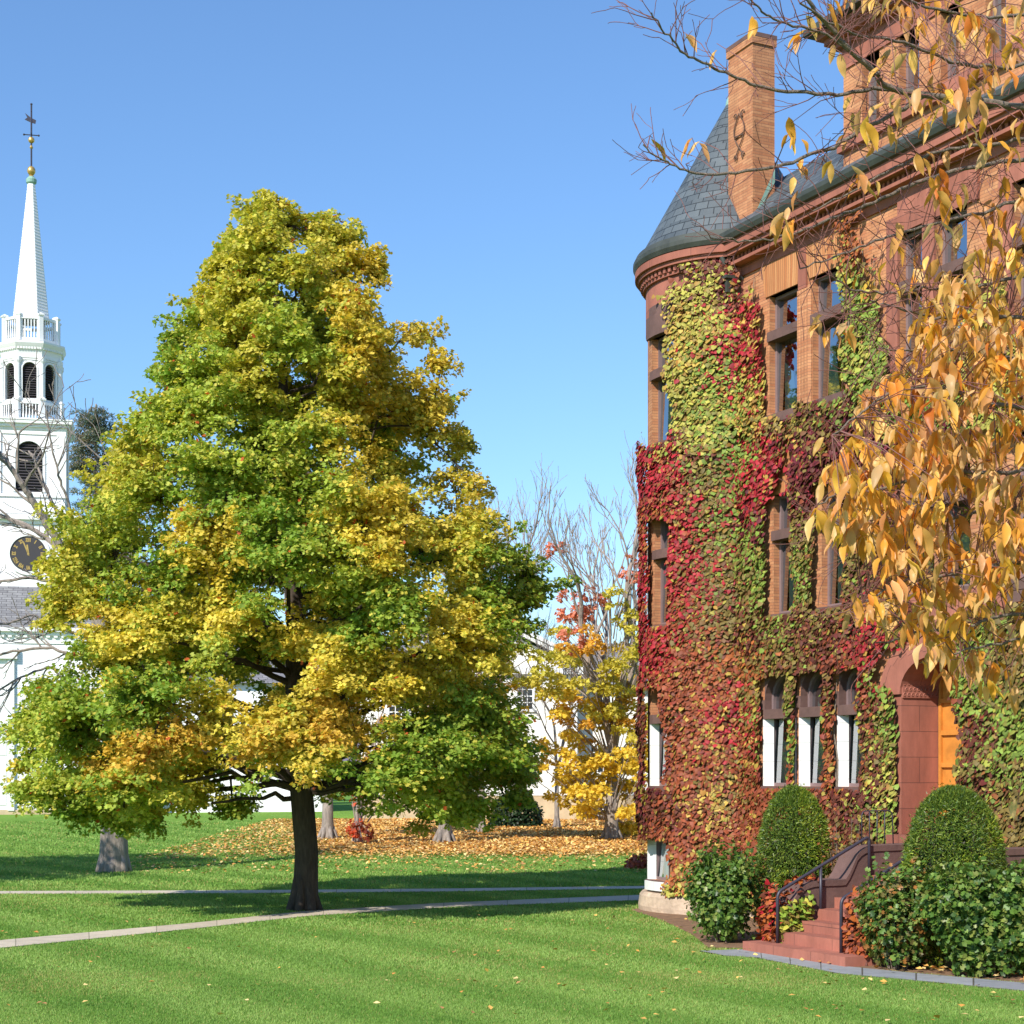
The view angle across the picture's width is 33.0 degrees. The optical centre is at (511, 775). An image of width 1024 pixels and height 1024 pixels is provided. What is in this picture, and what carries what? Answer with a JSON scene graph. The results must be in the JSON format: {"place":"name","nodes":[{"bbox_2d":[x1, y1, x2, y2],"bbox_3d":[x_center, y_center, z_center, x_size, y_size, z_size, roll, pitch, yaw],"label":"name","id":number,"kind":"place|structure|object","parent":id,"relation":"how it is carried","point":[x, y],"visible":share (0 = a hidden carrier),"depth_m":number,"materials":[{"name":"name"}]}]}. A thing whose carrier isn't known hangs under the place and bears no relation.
{"place":"outdoors","nodes":[
{"label":"outdoors","id":0,"kind":"place"},
{"bbox_2d":[0,895,638,948],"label":"concrete path","id":1,"kind":"structure","parent":0,"point":[29,941],"depth_m":32.75,"materials":[{"name":"grey concrete"}]},
{"bbox_2d":[0,886,644,893],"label":"concrete path","id":2,"kind":"structure","parent":0,"point":[324,890],"depth_m":40.45,"materials":[{"name":"grey concrete"}]},
{"bbox_2d":[0,0,843,646],"label":"sky","id":3,"kind":"structure","parent":0,"point":[470,140],"materials":[{"name":"blue"}]},
{"bbox_2d":[0,792,1023,1023],"bbox_3d":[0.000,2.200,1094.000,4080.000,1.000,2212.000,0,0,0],"label":"lawn","id":4,"kind":"structure","parent":0,"point":[342,809],"depth_m":26.24,"materials":[{"name":"plant"}]},
{"bbox_2d":[0,350,207,872],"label":"bare tree","id":5,"kind":"object","parent":4,"relation":"on","point":[113,854],"visible":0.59,"depth_m":48.28,"materials":[{"name":"grey plant"}]},
{"bbox_2d":[69,404,141,600],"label":"pine tree","id":6,"kind":"object","parent":4,"relation":"on","point":[88,435],"visible":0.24,"depth_m":111.33,"materials":[{"name":"plant"}]},
{"bbox_2d":[0,103,321,814],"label":"white church","id":7,"kind":"structure","parent":4,"relation":"on","point":[18,349],"depth_m":95.54,"materials":[{"name":"paint"}]},
{"bbox_2d":[0,647,17,810],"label":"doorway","id":8,"kind":"structure","parent":7,"relation":"in","point":[5,804],"depth_m":93.55,"materials":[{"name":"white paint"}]},
{"bbox_2d":[0,188,582,911],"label":"oak tree","id":9,"kind":"object","parent":4,"relation":"on","point":[334,546],"visible":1,"depth_m":32.45,"materials":[{"name":"green plant"}]},
{"bbox_2d":[280,587,377,839],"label":"maple tree","id":10,"kind":"object","parent":4,"relation":"on","point":[327,829],"visible":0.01,"depth_m":66.59,"materials":[{"name":"grey plant"}]},
{"bbox_2d":[345,702,386,842],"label":"maple tree","id":11,"kind":"object","parent":4,"relation":"on","point":[356,828],"visible":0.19,"depth_m":63.05,"materials":[{"name":"red plant"}]},
{"bbox_2d":[374,587,555,841],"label":"maple tree","id":12,"kind":"object","parent":4,"relation":"on","point":[441,834],"visible":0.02,"depth_m":63.70,"materials":[{"name":"yellow plant"}]},
{"bbox_2d":[424,453,566,832],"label":"bare tree","id":13,"kind":"object","parent":4,"relation":"on","point":[535,525],"visible":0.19,"depth_m":72.03,"materials":[{"name":"grey plant"}]},
{"bbox_2d":[361,631,647,819],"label":"clapboard house","id":14,"kind":"structure","parent":4,"relation":"on","point":[545,776],"depth_m":85.04,"materials":[{"name":"beige paint"}]},
{"bbox_2d":[387,701,409,718],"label":"window","id":15,"kind":"structure","parent":14,"relation":"in","point":[389,709],"depth_m":86.19,"materials":[{"name":"white paint"}]},
{"bbox_2d":[515,683,535,711],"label":"window","id":16,"kind":"structure","parent":14,"relation":"in","point":[532,696],"depth_m":84.95,"materials":[{"name":"white paint"}]},
{"bbox_2d":[589,744,607,773],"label":"window","id":17,"kind":"structure","parent":14,"relation":"in","point":[599,769],"depth_m":86.19,"materials":[{"name":"white paint"}]},
{"bbox_2d":[2,817,1023,1021],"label":"fallen leaves","id":18,"kind":"object","parent":4,"relation":"on","point":[570,836],"visible":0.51,"depth_m":61.89,"materials":[{"name":"orange plant"}]},
{"bbox_2d":[487,790,544,826],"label":"evergreen bush","id":19,"kind":"object","parent":4,"relation":"on","point":[519,818],"visible":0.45,"depth_m":76.88,"materials":[{"name":"green plant"}]},
{"bbox_2d":[503,604,623,826],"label":"bare tree","id":20,"kind":"object","parent":4,"relation":"on","point":[556,823],"visible":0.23,"depth_m":75.30,"materials":[{"name":"grey plant"}]},
{"bbox_2d":[525,431,647,838],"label":"maple tree","id":21,"kind":"object","parent":4,"relation":"on","point":[612,719],"visible":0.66,"depth_m":65.44,"materials":[{"name":"yellow plant"}]},
{"bbox_2d":[613,565,647,662],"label":"bare tree","id":22,"kind":"object","parent":4,"relation":"on","point":[623,617],"visible":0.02,"depth_m":75.98,"materials":[{"name":"plant"}]},
{"bbox_2d":[624,853,646,868],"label":"red bush","id":23,"kind":"object","parent":4,"relation":"on","point":[640,862],"visible":0.62,"depth_m":49.99,"materials":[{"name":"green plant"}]},
{"bbox_2d":[591,0,1023,819],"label":"cherry tree","id":24,"kind":"object","parent":4,"relation":"on","point":[903,548],"visible":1,"depth_m":6.66,"materials":[{"name":"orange plant"}]},
{"bbox_2d":[633,0,1023,916],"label":"brick hall","id":25,"kind":"structure","parent":4,"relation":"on","point":[927,728],"depth_m":31.09,"materials":[{"name":"brown brick"}]},
{"bbox_2d":[645,840,669,881],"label":"window","id":26,"kind":"structure","parent":25,"relation":"in","point":[658,868],"depth_m":34.74,"materials":[{"name":"white glass"}]},
{"bbox_2d":[648,689,672,794],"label":"window","id":27,"kind":"structure","parent":25,"relation":"in","point":[657,751],"depth_m":34.55,"materials":[{"name":"brown paint"}]},
{"bbox_2d":[646,298,679,453],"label":"window","id":28,"kind":"structure","parent":25,"relation":"in","point":[654,329],"depth_m":34.36,"materials":[{"name":"brown paint"}]},
{"bbox_2d":[650,481,677,632],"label":"window","id":29,"kind":"structure","parent":25,"relation":"in","point":[660,554],"depth_m":34.40,"materials":[{"name":"brown paint"}]},
{"bbox_2d":[633,259,749,897],"bbox_3d":[3.813,-3.774,33.937,3.709,12.375,1.599,0,0,26],"label":"climbing ivy","id":30,"kind":"object","parent":25,"relation":"attached to","point":[722,310],"visible":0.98,"depth_m":33.34,"materials":[{"name":"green plant"}]},
{"bbox_2d":[761,672,797,793],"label":"window","id":31,"kind":"structure","parent":25,"relation":"in","point":[775,734],"depth_m":32.47,"materials":[{"name":"brown paint"}]},
{"bbox_2d":[762,251,799,421],"bbox_3d":[5.111,-8.090,32.099,0.350,3.029,1.317,0,0,-26],"label":"window","id":32,"kind":"structure","parent":25,"relation":"in","point":[781,274],"depth_m":32.17,"materials":[{"name":"brown paint"}]},
{"bbox_2d":[768,437,799,623],"bbox_3d":[5.162,-4.509,31.992,0.350,3.345,1.080,0,0,-26],"label":"window","id":33,"kind":"structure","parent":25,"relation":"in","point":[786,585],"depth_m":32.21,"materials":[{"name":"brown paint"}]},
{"bbox_2d":[796,669,833,793],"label":"window","id":34,"kind":"structure","parent":25,"relation":"in","point":[811,764],"depth_m":31.46,"materials":[{"name":"white paint"}]},
{"bbox_2d":[806,226,849,403],"bbox_3d":[5.713,-8.090,30.847,0.350,3.029,1.350,0,0,-26],"label":"window","id":35,"kind":"structure","parent":25,"relation":"in","point":[830,383],"depth_m":30.96,"materials":[{"name":"brown paint"}]},
{"bbox_2d":[816,428,854,615],"bbox_3d":[5.833,-4.509,30.599,0.350,3.345,1.158,0,0,-26],"label":"window","id":36,"kind":"structure","parent":25,"relation":"in","point":[834,588],"depth_m":30.88,"materials":[{"name":"brown paint"}]},
{"bbox_2d":[729,210,948,910],"bbox_3d":[5.609,-3.567,30.405,0.302,12.365,6.437,0,0,-26],"label":"climbing ivy","id":37,"kind":"object","parent":25,"relation":"attached to","point":[800,472],"visible":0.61,"depth_m":31.03,"materials":[{"name":"green plant"}]},
{"bbox_2d":[834,667,871,794],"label":"window","id":38,"kind":"structure","parent":25,"relation":"in","point":[849,756],"depth_m":30.43,"materials":[{"name":"brown paint"}]},
{"bbox_2d":[886,186,939,373],"bbox_3d":[6.747,-8.083,28.701,0.350,3.077,1.293,0,0,-26],"label":"window","id":39,"kind":"structure","parent":25,"relation":"in","point":[894,339],"depth_m":28.95,"materials":[{"name":"brown paint"}]},
{"bbox_2d":[906,406,936,597],"bbox_3d":[6.812,-4.509,28.564,0.350,3.345,0.975,0,0,-26],"label":"window","id":40,"kind":"structure","parent":25,"relation":"in","point":[909,502],"depth_m":28.54,"materials":[{"name":"brown paint"}]},
{"bbox_2d":[938,671,962,815],"bbox_3d":[7.569,-0.535,28.491,0.110,3.030,1.550,0,0,-26],"label":"door","id":41,"kind":"structure","parent":25,"relation":"in","point":[948,743],"depth_m":29.04,"materials":[{"name":"orange wood"}]},
{"bbox_2d":[922,164,979,362],"bbox_3d":[7.163,-8.083,27.837,0.350,3.077,1.345,0,0,-26],"label":"window","id":42,"kind":"structure","parent":25,"relation":"in","point":[950,261],"depth_m":27.87,"materials":[{"name":"brown paint"}]},
{"bbox_2d":[937,402,973,589],"bbox_3d":[7.208,-4.509,27.742,0.350,3.345,0.887,0,0,-26],"label":"window","id":43,"kind":"structure","parent":25,"relation":"in","point":[965,539],"depth_m":27.78,"materials":[{"name":"brown paint"}]},
{"bbox_2d":[946,270,1023,847],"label":"climbing ivy","id":44,"kind":"object","parent":25,"relation":"attached to","point":[983,754],"visible":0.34,"depth_m":26.60,"materials":[{"name":"green plant"}]},
{"bbox_2d":[998,142,1023,337],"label":"window","id":45,"kind":"structure","parent":25,"relation":"in","point":[1018,176],"depth_m":26.48,"materials":[{"name":"brown paint"}]},
{"bbox_2d":[1007,376,1023,590],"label":"window","id":46,"kind":"structure","parent":25,"relation":"in","point":[1021,584],"depth_m":26.38,"materials":[{"name":"brown paint"}]},
{"bbox_2d":[743,843,1023,966],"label":"stone steps","id":47,"kind":"structure","parent":4,"relation":"on","point":[816,939],"depth_m":26.49,"materials":[{"name":"red stone"}]},
{"bbox_2d":[755,873,818,942],"bbox_3d":[4.342,2.158,26.748,1.035,1.320,0.806,0,0,-25],"label":"climbing ivy","id":48,"kind":"object","parent":47,"relation":"attached to","point":[789,917],"visible":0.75,"depth_m":26.51,"materials":[{"name":"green plant"}]},
{"bbox_2d":[776,836,870,942],"bbox_3d":[4.820,1.774,26.689,1.770,1.652,0.052,0,0,-26],"label":"handrail","id":49,"kind":"object","parent":47,"relation":"on","point":[820,866],"visible":0.94,"depth_m":26.64,"materials":[{"name":"metal"}]},
{"bbox_2d":[841,885,876,965],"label":"climbing ivy","id":50,"kind":"object","parent":47,"relation":"attached to","point":[849,928],"visible":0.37,"depth_m":24.68,"materials":[{"name":"orange plant"}]},
{"bbox_2d":[861,810,893,844],"bbox_3d":[5.835,0.825,27.577,0.639,0.550,0.020,0,0,-26],"label":"handrail","id":51,"kind":"object","parent":47,"relation":"on","point":[877,824],"visible":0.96,"depth_m":27.57,"materials":[{"name":"metal"}]},
{"bbox_2d":[839,849,923,952],"bbox_3d":[5.514,1.774,25.247,1.770,1.652,0.052,0,0,-26],"label":"handrail","id":52,"kind":"object","parent":47,"relation":"on","point":[896,864],"visible":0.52,"depth_m":24.87,"materials":[{"name":"metal"}]},
{"bbox_2d":[632,908,1023,982],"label":"garden soil","id":53,"kind":"structure","parent":0,"point":[679,920],"depth_m":28.22,"materials":[{"name":"brown soil"}]},
{"bbox_2d":[680,837,770,942],"bbox_3d":[3.459,1.863,28.023,1.335,1.722,1.235,0,0,39],"label":"leafy shrub","id":54,"kind":"object","parent":53,"relation":"on","point":[723,900],"visible":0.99,"depth_m":27.77,"materials":[{"name":"green plant"}]},
{"bbox_2d":[751,782,833,936],"bbox_3d":[4.640,1.472,28.515,1.486,2.801,1.397,0,0,0],"label":"yew bush","id":55,"kind":"object","parent":53,"relation":"on","point":[791,849],"visible":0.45,"depth_m":28.17,"materials":[{"name":"green plant"}]},
{"bbox_2d":[817,812,873,877],"bbox_3d":[5.391,1.648,27.711,0.934,2.149,0.944,0,0,0],"label":"leafy shrub","id":56,"kind":"object","parent":53,"relation":"on","point":[851,841],"visible":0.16,"depth_m":27.75,"materials":[{"name":"red plant"}]},
{"bbox_2d":[851,847,939,969],"bbox_3d":[5.380,1.859,24.094,1.366,1.728,1.276,0,0,-28],"label":"leafy shrub","id":57,"kind":"object","parent":53,"relation":"on","point":[896,927],"visible":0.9,"depth_m":23.80,"materials":[{"name":"green plant"}]},
{"bbox_2d":[898,781,1009,968],"bbox_3d":[6.282,1.450,24.607,1.700,2.809,1.635,0,0,0],"label":"yew bush","id":58,"kind":"object","parent":53,"relation":"on","point":[951,834],"visible":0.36,"depth_m":24.21,"materials":[{"name":"green plant"}]},
{"bbox_2d":[909,853,1023,977],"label":"leafy shrub","id":59,"kind":"object","parent":53,"relation":"on","point":[976,921],"visible":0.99,"depth_m":22.88,"materials":[{"name":"green plant"}]},
{"bbox_2d":[700,949,1023,990],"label":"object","id":60,"kind":"structure","parent":0,"point":[932,978],"depth_m":23.45,"materials":[{"name":"grey concrete"}]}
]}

